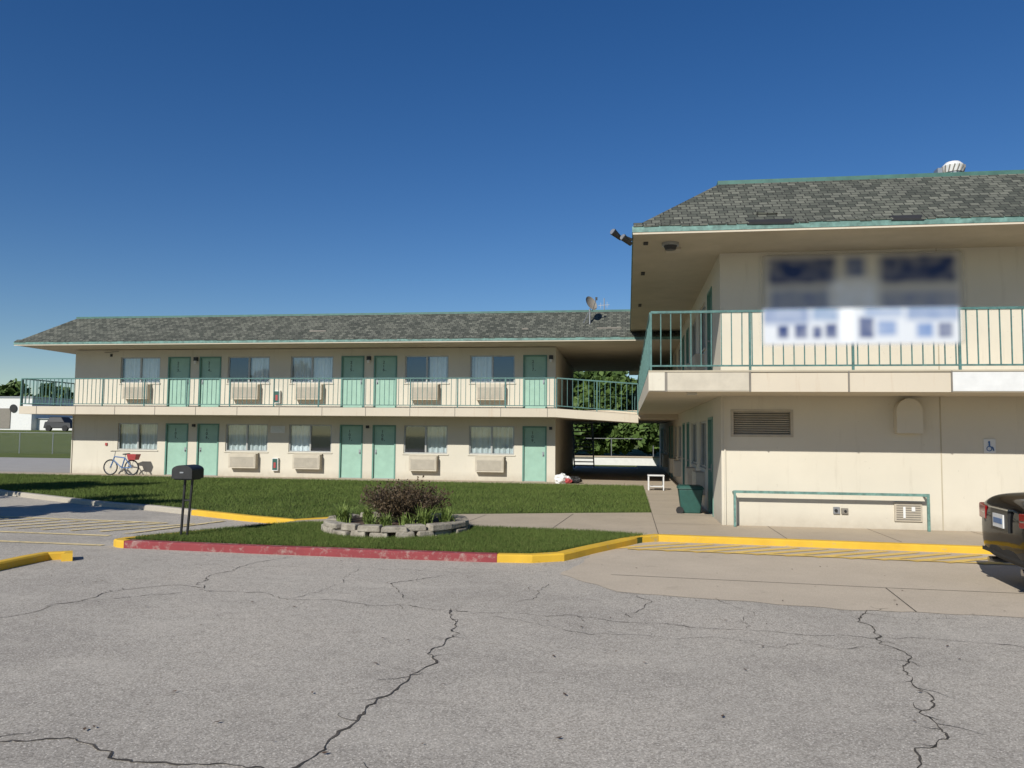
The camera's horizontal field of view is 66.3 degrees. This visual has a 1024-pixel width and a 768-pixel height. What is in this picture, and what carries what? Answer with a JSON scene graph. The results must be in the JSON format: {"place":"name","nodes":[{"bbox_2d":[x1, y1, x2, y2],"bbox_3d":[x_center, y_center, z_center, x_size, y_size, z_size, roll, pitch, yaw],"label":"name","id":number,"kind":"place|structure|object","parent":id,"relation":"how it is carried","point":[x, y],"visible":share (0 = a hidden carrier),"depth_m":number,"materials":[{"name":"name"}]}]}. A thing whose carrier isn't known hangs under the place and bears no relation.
{"place":"outdoors","nodes":[
{"label":"outdoors","id":0,"kind":"place"},
{"bbox_2d":[0,457,636,471],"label":"road","id":1,"kind":"structure","parent":0,"point":[36,464],"depth_m":39.56,"materials":[{"name":"grey asphalt"}]},
{"bbox_2d":[573,397,594,467],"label":"breezeway stairs","id":2,"kind":"structure","parent":1,"relation":"on","point":[592,443],"depth_m":38.77,"materials":[{"name":"metal"}]},
{"bbox_2d":[0,472,651,518],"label":"lawn","id":3,"kind":"structure","parent":0,"point":[295,498],"depth_m":20.37,"materials":[{"name":"green plant"}]},
{"bbox_2d":[0,430,658,466],"bbox_3d":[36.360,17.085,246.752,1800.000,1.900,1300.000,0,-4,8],"label":"ground","id":4,"kind":"structure","parent":0,"point":[60,453],"depth_m":64.66,"materials":[{"name":"green plant"}]},
{"bbox_2d":[0,396,72,429],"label":"distant warehouse","id":5,"kind":"structure","parent":4,"relation":"on","point":[11,418],"depth_m":98.12,"materials":[{"name":"white paint"}]},
{"bbox_2d":[0,378,73,398],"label":"distant trees","id":6,"kind":"object","parent":4,"relation":"on","point":[11,388],"visible":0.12,"depth_m":135.78,"materials":[{"name":"green plant"}]},
{"bbox_2d":[43,417,71,430],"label":"distant truck","id":7,"kind":"object","parent":4,"relation":"on","point":[64,423],"visible":0.91,"depth_m":92.84,"materials":[{"name":"grey paint"}]},
{"bbox_2d":[0,432,653,455],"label":"chain link fence","id":8,"kind":"object","parent":4,"relation":"on","point":[71,434],"visible":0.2,"depth_m":55.24,"materials":[{"name":"grey metal"}]},
{"bbox_2d":[555,348,572,474],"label":"side walls","id":9,"kind":"structure","parent":4,"relation":"on","point":[564,444],"depth_m":30.46,"materials":[{"name":"beige paint"}]},
{"bbox_2d":[13,309,679,370],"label":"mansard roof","id":10,"kind":"structure","parent":9,"relation":"on","point":[606,340],"depth_m":27.59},
{"bbox_2d":[583,296,597,323],"bbox_3d":[2.622,-2.471,26.194,0.478,0.962,0.387,0,-4,8],"label":"satellite dish","id":11,"kind":"object","parent":10,"relation":"on","point":[591,303],"visible":1,"depth_m":26.28,"materials":[{"name":"grey metal"}]},
{"bbox_2d":[19,406,677,423],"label":"walkway slab","id":12,"kind":"structure","parent":9,"relation":"attached to","point":[594,416],"depth_m":26.85,"materials":[{"name":"beige concrete"}]},
{"bbox_2d":[20,377,637,414],"bbox_3d":[-5.469,0.767,32.425,23.510,1.230,11.315,0,-4,8],"label":"balcony railing","id":13,"kind":"object","parent":12,"relation":"on","point":[54,403],"visible":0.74,"depth_m":27.12,"materials":[{"name":"metal"}]},
{"bbox_2d":[573,371,658,455],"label":"distant trees","id":14,"kind":"object","parent":4,"relation":"on","point":[648,433],"visible":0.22,"depth_m":50.16,"materials":[{"name":"green plant"}]},
{"bbox_2d":[0,466,984,545],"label":"sidewalk","id":15,"kind":"structure","parent":0,"point":[663,517],"depth_m":14.55,"materials":[{"name":"concrete"}]},
{"bbox_2d":[103,451,140,474],"bbox_3d":[-14.318,2.893,28.705,1.424,0.904,0.532,0,-4,8],"label":"bicycle","id":16,"kind":"object","parent":15,"relation":"on","point":[132,457],"visible":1,"depth_m":28.66,"materials":[{"name":"metal"}]},
{"bbox_2d":[554,473,581,483],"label":"garbage bags","id":17,"kind":"object","parent":15,"relation":"on","point":[561,478],"visible":0.94,"depth_m":26.07,"materials":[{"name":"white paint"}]},
{"bbox_2d":[647,474,664,490],"bbox_3d":[4.275,2.924,23.285,0.490,0.450,0.460,0,-4,8],"label":"table","id":18,"kind":"object","parent":15,"relation":"on","point":[648,475],"visible":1,"depth_m":23.10,"materials":[{"name":"white paint"}]},
{"bbox_2d":[676,484,703,513],"bbox_3d":[3.745,2.432,16.558,0.581,0.586,0.543,0,-4,8],"label":"trash bin","id":19,"kind":"object","parent":15,"relation":"on","point":[690,498],"visible":0.99,"depth_m":16.33,"materials":[{"name":"green paint"}]},
{"bbox_2d":[0,471,1023,767],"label":"parking lot","id":20,"kind":"structure","parent":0,"point":[174,669],"depth_m":5.69,"materials":[{"name":"grey asphalt"}]},
{"bbox_2d":[0,551,72,570],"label":"kerb","id":21,"kind":"structure","parent":20,"relation":"on","point":[13,562],"depth_m":10.06,"materials":[{"name":"yellow concrete"}]},
{"bbox_2d":[0,489,196,514],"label":"kerb","id":22,"kind":"structure","parent":20,"relation":"on","point":[168,509],"depth_m":17.71,"materials":[{"name":"concrete"}]},
{"bbox_2d":[0,516,220,545],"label":"parking marking","id":23,"kind":"object","parent":20,"relation":"on","point":[83,529],"visible":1,"depth_m":13.88,"materials":[{"name":"paint"}]},
{"bbox_2d":[113,529,209,547],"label":"kerb","id":24,"kind":"structure","parent":20,"relation":"on","point":[118,543],"depth_m":11.49,"materials":[{"name":"yellow concrete"}]},
{"bbox_2d":[191,509,328,523],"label":"kerb","id":25,"kind":"structure","parent":20,"relation":"on","point":[236,516],"depth_m":15.03,"materials":[{"name":"yellow concrete"}]},
{"bbox_2d":[124,539,496,562],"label":"kerb","id":26,"kind":"structure","parent":20,"relation":"on","point":[327,551],"depth_m":10.85,"materials":[{"name":"red concrete"}]},
{"bbox_2d":[71,347,555,481],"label":"front wall","id":27,"kind":"structure","parent":20,"relation":"on","point":[92,453],"depth_m":28.41,"materials":[{"name":"beige paint"}]},
{"bbox_2d":[70,351,552,472],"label":"wall fittings","id":28,"kind":"object","parent":27,"relation":"attached to","point":[275,461],"depth_m":28.45,"materials":[{"name":"white paint"}]},
{"bbox_2d":[122,384,504,471],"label":"air conditioners","id":29,"kind":"object","parent":27,"relation":"attached to","point":[416,462],"visible":0.88,"depth_m":27.97,"materials":[{"name":"beige metal"}]},
{"bbox_2d":[116,355,515,455],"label":"windows","id":30,"kind":"structure","parent":27,"relation":"attached to","point":[425,440],"depth_m":28.56,"materials":[{"name":"glass"}]},
{"bbox_2d":[164,355,546,481],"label":"doors","id":31,"kind":"structure","parent":27,"relation":"attached to","point":[534,456],"depth_m":28.12,"materials":[{"name":"green metal"}]},
{"bbox_2d":[131,520,645,552],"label":"grass island","id":32,"kind":"structure","parent":20,"relation":"on","point":[494,539],"depth_m":11.76,"materials":[{"name":"plant"}]},
{"bbox_2d":[171,464,203,536],"bbox_3d":[-4.983,1.797,12.007,0.330,1.112,0.348,0,-4,8],"label":"mailbox","id":33,"kind":"object","parent":32,"relation":"on","point":[192,472],"visible":0.92,"depth_m":11.97,"materials":[{"name":"black paint"}]},
{"bbox_2d":[321,512,469,538],"bbox_3d":[-1.944,2.355,13.188,2.493,0.217,2.411,0,-4,8],"label":"stone planter","id":34,"kind":"object","parent":32,"relation":"on","point":[356,526],"visible":0.62,"depth_m":12.26,"materials":[{"name":"stone"}]},
{"bbox_2d":[328,501,359,522],"bbox_3d":[-2.825,2.128,13.047,0.630,0.383,0.751,0,-4,8],"label":"daylily plant","id":35,"kind":"object","parent":34,"relation":"on","point":[343,516],"visible":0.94,"depth_m":13.02,"materials":[{"name":"green plant"}]},
{"bbox_2d":[330,504,357,520],"bbox_3d":[-2.842,2.188,13.454,0.631,0.316,0.522,2,-4,-26],"label":"daylily plant","id":36,"kind":"object","parent":34,"relation":"on","point":[344,510],"visible":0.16,"depth_m":13.48,"materials":[{"name":"green plant"}]},
{"bbox_2d":[359,504,377,519],"bbox_3d":[-2.491,2.192,13.605,0.522,0.335,0.681,3,-5,-38],"label":"daylily plant","id":37,"kind":"object","parent":34,"relation":"on","point":[367,512],"visible":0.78,"depth_m":13.57,"materials":[{"name":"green plant"}]},
{"bbox_2d":[362,514,378,523],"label":"daylily plant","id":38,"kind":"object","parent":34,"relation":"on","point":[369,521],"visible":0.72,"depth_m":12.49,"materials":[{"name":"green plant"}]},
{"bbox_2d":[374,512,392,526],"bbox_3d":[-2.017,2.169,12.520,0.451,0.249,0.479,3,-4,-29],"label":"daylily plant","id":39,"kind":"object","parent":34,"relation":"on","point":[385,521],"visible":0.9,"depth_m":12.50,"materials":[{"name":"green plant"}]},
{"bbox_2d":[356,475,452,522],"bbox_3d":[-1.787,1.933,13.226,1.677,0.786,1.447,0,-4,8],"label":"barberry shrub","id":40,"kind":"object","parent":34,"relation":"on","point":[399,502],"visible":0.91,"depth_m":12.98,"materials":[{"name":"brown plant"}]},
{"bbox_2d":[395,513,418,524],"bbox_3d":[-1.674,2.167,12.495,0.529,0.256,0.529,3,-4,-33],"label":"daylily plant","id":41,"kind":"object","parent":34,"relation":"on","point":[406,521],"visible":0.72,"depth_m":12.45,"materials":[{"name":"green plant"}]},
{"bbox_2d":[405,505,438,524],"bbox_3d":[-1.418,2.110,12.608,0.664,0.388,0.667,1,-4,-11],"label":"daylily plant","id":42,"kind":"object","parent":34,"relation":"on","point":[424,518],"visible":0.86,"depth_m":12.60,"materials":[{"name":"green plant"}]},
{"bbox_2d":[436,507,455,520],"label":"daylily plant","id":43,"kind":"object","parent":34,"relation":"on","point":[447,512],"visible":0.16,"depth_m":13.40,"materials":[{"name":"green plant"}]},
{"bbox_2d":[436,504,459,521],"bbox_3d":[-1.048,2.152,12.844,0.575,0.343,0.576,-3,-5,39],"label":"daylily plant","id":44,"kind":"object","parent":34,"relation":"on","point":[446,517],"visible":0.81,"depth_m":12.84,"materials":[{"name":"green plant"}]},
{"bbox_2d":[41,552,972,752],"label":"fallen leaves","id":45,"kind":"object","parent":20,"relation":"on","point":[84,728],"visible":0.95,"depth_m":5.69,"materials":[{"name":"brown plant"}]},
{"bbox_2d":[0,557,1023,767],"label":"asphalt cracks","id":46,"kind":"object","parent":20,"relation":"on","point":[436,661],"visible":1,"depth_m":5.01,"materials":[{"name":"black asphalt"}]},
{"bbox_2d":[497,534,991,562],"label":"kerb","id":47,"kind":"structure","parent":20,"relation":"on","point":[572,553],"depth_m":11.92,"materials":[{"name":"yellow concrete"}]},
{"bbox_2d":[561,542,1023,617],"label":"concrete apron","id":48,"kind":"object","parent":20,"relation":"on","point":[965,581],"visible":0.81,"depth_m":9.44,"materials":[{"name":"beige concrete"}]},
{"bbox_2d":[611,574,1004,611],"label":"apron joints","id":49,"kind":"object","parent":48,"relation":"on","point":[838,585],"visible":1,"depth_m":8.88,"materials":[{"name":"grey concrete"}]},
{"bbox_2d":[616,543,1014,564],"bbox_3d":[4.690,2.481,11.504,6.556,0.006,1.041,0,-4,13],"label":"hatch marking","id":50,"kind":"object","parent":48,"relation":"on","point":[836,555],"visible":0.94,"depth_m":11.49,"materials":[{"name":"yellow paint"}]},
{"bbox_2d":[979,492,1023,575],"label":"parked sedan","id":51,"kind":"object","parent":48,"relation":"on","point":[1002,515],"visible":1,"depth_m":8.90,"materials":[{"name":"black paint"}]},
{"bbox_2d":[610,161,1023,531],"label":"motel building office wing","id":52,"kind":"structure","parent":20,"relation":"on","point":[927,437],"depth_m":13.88,"materials":[{"name":"beige paint"}]},
{"bbox_2d":[762,251,963,344],"bbox_3d":[6.104,-1.503,13.439,3.840,1.950,1.455,0,-4,8],"label":"motel sign","id":53,"kind":"object","parent":52,"relation":"attached to","point":[890,298],"visible":1,"depth_m":14.00,"materials":[{"name":"white plastic"}]},
{"bbox_2d":[0,0,1023,397],"label":"sky","id":54,"kind":"structure","parent":0,"point":[158,157],"materials":[{"name":"blue"}]},
{"bbox_2d":[573,455,658,465],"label":"wall","id":55,"kind":"structure","parent":0,"point":[631,460],"depth_m":45.37,"materials":[{"name":"white paint"}]}
]}

